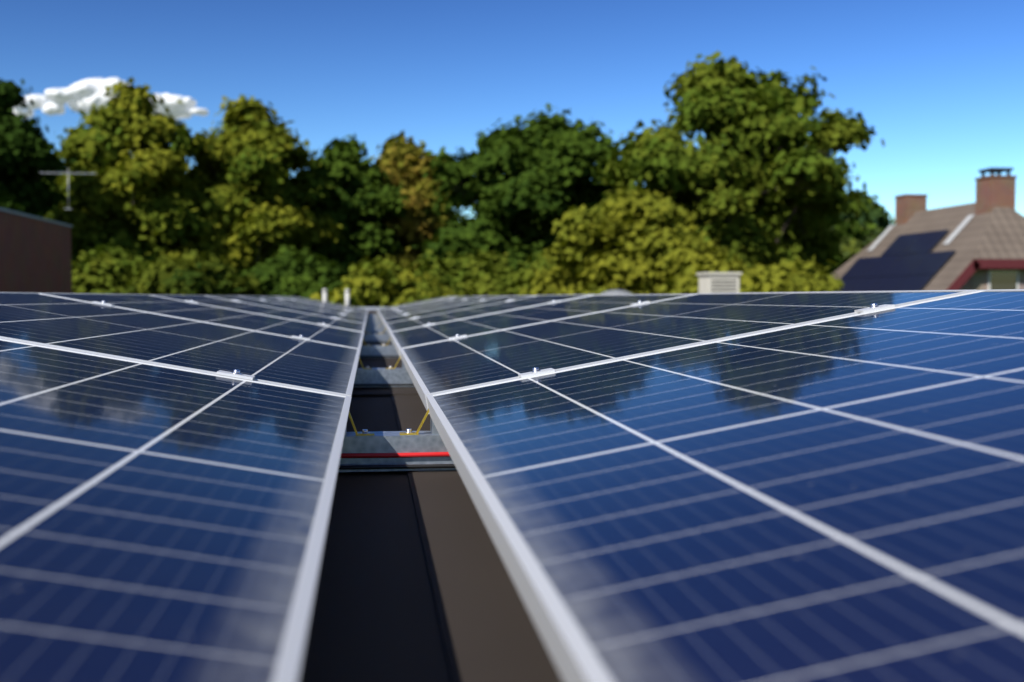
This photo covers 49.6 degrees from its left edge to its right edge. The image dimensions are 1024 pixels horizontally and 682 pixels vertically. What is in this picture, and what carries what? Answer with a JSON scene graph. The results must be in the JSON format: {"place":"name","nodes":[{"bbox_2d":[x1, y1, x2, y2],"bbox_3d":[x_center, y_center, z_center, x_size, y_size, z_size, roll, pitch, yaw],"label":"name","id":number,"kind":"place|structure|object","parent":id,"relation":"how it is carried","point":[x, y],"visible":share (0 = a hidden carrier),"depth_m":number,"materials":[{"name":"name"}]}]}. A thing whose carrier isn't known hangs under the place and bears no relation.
{"place":"outdoors","nodes":[
{"label":"outdoors","id":0,"kind":"place"},
{"bbox_2d":[0,207,72,292],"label":"brick building","id":1,"kind":"structure","parent":0,"point":[35,254],"depth_m":29.90,"materials":[{"name":"brown brick"}]},
{"bbox_2d":[40,168,95,209],"bbox_3d":[-11.080,-3.799,27.693,1.350,1.022,0.420,0,2,-7],"label":"tv aerial","id":2,"kind":"object","parent":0,"point":[68,173],"visible":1,"depth_m":27.68,"materials":[{"name":"silver metal"}]},
{"bbox_2d":[13,77,208,119],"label":"cloud","id":3,"kind":"structure","parent":0,"point":[83,95],"depth_m":1407.73,"materials":[{"name":"white"}]},
{"bbox_2d":[298,307,563,681],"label":"flat roof building","id":4,"kind":"structure","parent":0,"point":[415,583],"depth_m":1.14,"materials":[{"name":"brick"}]},
{"bbox_2d":[322,289,349,305],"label":"vent pipes","id":5,"kind":"object","parent":4,"relation":"on","point":[347,296],"visible":0.63,"depth_m":17.47,"materials":[{"name":"grey plastic"}]},
{"bbox_2d":[338,312,456,471],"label":"mounting rails","id":6,"kind":"object","parent":4,"relation":"on","point":[406,441],"visible":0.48,"depth_m":1.90,"materials":[{"name":"metal"}]},
{"bbox_2d":[338,333,455,469],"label":"solar cables","id":7,"kind":"object","parent":6,"relation":"attached to","point":[392,455],"visible":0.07,"depth_m":1.87,"materials":[{"name":"red plastic"}]},
{"bbox_2d":[0,289,1023,681],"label":"solar array","id":8,"kind":"object","parent":6,"relation":"on","point":[762,487],"visible":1,"depth_m":0.88,"materials":[{"name":"blue glass"}]},
{"bbox_2d":[601,290,631,294],"bbox_3d":[2.019,-0.765,21.415,0.800,0.450,0.800,0,2,-7],"label":"skylight","id":9,"kind":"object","parent":4,"relation":"on","point":[616,292],"depth_m":21.19,"materials":[{"name":"grey plastic"}]},
{"bbox_2d":[696,272,741,292],"bbox_3d":[4.232,-0.994,22.698,0.730,0.808,0.730,0,2,-7],"label":"roof vent unit","id":10,"kind":"object","parent":4,"relation":"on","point":[718,282],"visible":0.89,"depth_m":22.37,"materials":[{"name":"beige paint"}]},
{"bbox_2d":[0,0,1023,226],"label":"sky","id":11,"kind":"structure","parent":0,"point":[941,82],"materials":[{"name":"blue"}]},
{"bbox_2d":[831,202,1023,289],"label":"house roof","id":12,"kind":"structure","parent":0,"point":[988,254],"depth_m":32.86,"materials":[{"name":"brown tile"}]},
{"bbox_2d":[837,229,955,290],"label":"roof solar panels","id":13,"kind":"object","parent":12,"relation":"on","point":[905,262],"visible":0.81,"depth_m":35.99,"materials":[{"name":"blue glass"}]},
{"bbox_2d":[867,167,1016,250],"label":"chimneys","id":14,"kind":"object","parent":12,"relation":"on","point":[993,190],"visible":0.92,"depth_m":33.94,"materials":[{"name":"brown brick"}]},
{"label":"ground","id":15,"kind":"structure","parent":0,"visible":0},
{"bbox_2d":[0,78,76,217],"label":"tree","id":16,"kind":"object","parent":15,"relation":"on","point":[27,155],"visible":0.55,"depth_m":43.94,"materials":[{"name":"green plant"}]},
{"bbox_2d":[41,178,71,218],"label":"tree","id":17,"kind":"object","parent":15,"relation":"on","point":[62,200],"visible":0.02,"depth_m":65.10,"materials":[{"name":"green plant"}]},
{"bbox_2d":[71,243,158,293],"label":"shrub","id":18,"kind":"object","parent":15,"relation":"on","point":[113,268],"visible":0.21,"depth_m":41.38,"materials":[{"name":"green plant"}]},
{"bbox_2d":[44,77,233,264],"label":"tall tree","id":19,"kind":"object","parent":15,"relation":"on","point":[141,188],"visible":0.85,"depth_m":48.41,"materials":[{"name":"green plant"}]},
{"bbox_2d":[100,248,261,295],"bbox_3d":[-11.971,-0.832,40.290,6.558,5.117,7.015,0,2,-7],"label":"shrub","id":20,"kind":"object","parent":15,"relation":"on","point":[186,273],"visible":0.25,"depth_m":39.16,"materials":[{"name":"green plant"}]},
{"bbox_2d":[159,94,344,276],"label":"tree","id":21,"kind":"object","parent":15,"relation":"on","point":[260,199],"visible":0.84,"depth_m":51.09,"materials":[{"name":"green plant"}]},
{"bbox_2d":[234,245,351,299],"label":"shrub","id":22,"kind":"object","parent":15,"relation":"on","point":[289,274],"visible":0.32,"depth_m":41.55,"materials":[{"name":"green plant"}]},
{"bbox_2d":[291,134,409,279],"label":"tree","id":23,"kind":"object","parent":15,"relation":"on","point":[356,202],"visible":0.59,"depth_m":55.34,"materials":[{"name":"green plant"}]},
{"bbox_2d":[310,254,461,306],"bbox_3d":[-4.322,-0.669,39.465,6.128,4.869,5.759,0,2,-7],"label":"shrub","id":24,"kind":"object","parent":15,"relation":"on","point":[379,282],"visible":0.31,"depth_m":38.40,"materials":[{"name":"green plant"}]},
{"bbox_2d":[371,130,464,268],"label":"tree","id":25,"kind":"object","parent":15,"relation":"on","point":[409,169],"visible":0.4,"depth_m":57.82,"materials":[{"name":"green plant"}]},
{"bbox_2d":[412,246,529,296],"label":"shrub","id":26,"kind":"object","parent":15,"relation":"on","point":[466,276],"visible":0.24,"depth_m":42.85,"materials":[{"name":"green plant"}]},
{"bbox_2d":[411,103,644,269],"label":"dark tree","id":27,"kind":"object","parent":15,"relation":"on","point":[518,190],"visible":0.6,"depth_m":47.73,"materials":[{"name":"green plant"}]},
{"bbox_2d":[489,251,584,295],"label":"shrub","id":28,"kind":"object","parent":15,"relation":"on","point":[513,281],"visible":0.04,"depth_m":41.70,"materials":[{"name":"green plant"}]},
{"bbox_2d":[519,186,728,295],"bbox_3d":[4.289,-1.780,38.432,6.918,7.200,6.947,-1,3,-30],"label":"yellow tree","id":29,"kind":"object","parent":15,"relation":"on","point":[642,241],"visible":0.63,"depth_m":37.24,"materials":[{"name":"green plant"}]},
{"bbox_2d":[659,254,772,293],"bbox_3d":[6.120,-0.306,33.331,5.339,4.603,5.945,1,2,26],"label":"shrub","id":30,"kind":"object","parent":15,"relation":"on","point":[687,283],"visible":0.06,"depth_m":32.27,"materials":[{"name":"green plant"}]},
{"bbox_2d":[590,51,884,280],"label":"tree","id":31,"kind":"object","parent":15,"relation":"on","point":[762,152],"visible":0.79,"depth_m":42.58,"materials":[{"name":"green plant"}]},
{"bbox_2d":[739,256,843,292],"bbox_3d":[8.062,-0.153,31.121,4.194,4.510,4.337,0,2,-7],"label":"shrub","id":32,"kind":"object","parent":15,"relation":"on","point":[797,275],"visible":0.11,"depth_m":30.66,"materials":[{"name":"green plant"}]},
{"bbox_2d":[757,208,869,265],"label":"tree","id":33,"kind":"object","parent":15,"relation":"on","point":[857,232],"visible":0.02,"depth_m":68.61,"materials":[{"name":"green plant"}]},
{"bbox_2d":[815,218,885,269],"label":"tree","id":34,"kind":"object","parent":15,"relation":"on","point":[852,248],"visible":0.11,"depth_m":67.95,"materials":[{"name":"green plant"}]},
{"bbox_2d":[838,190,894,231],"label":"tree","id":35,"kind":"object","parent":15,"relation":"on","point":[880,219],"visible":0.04,"depth_m":79.84,"materials":[{"name":"green plant"}]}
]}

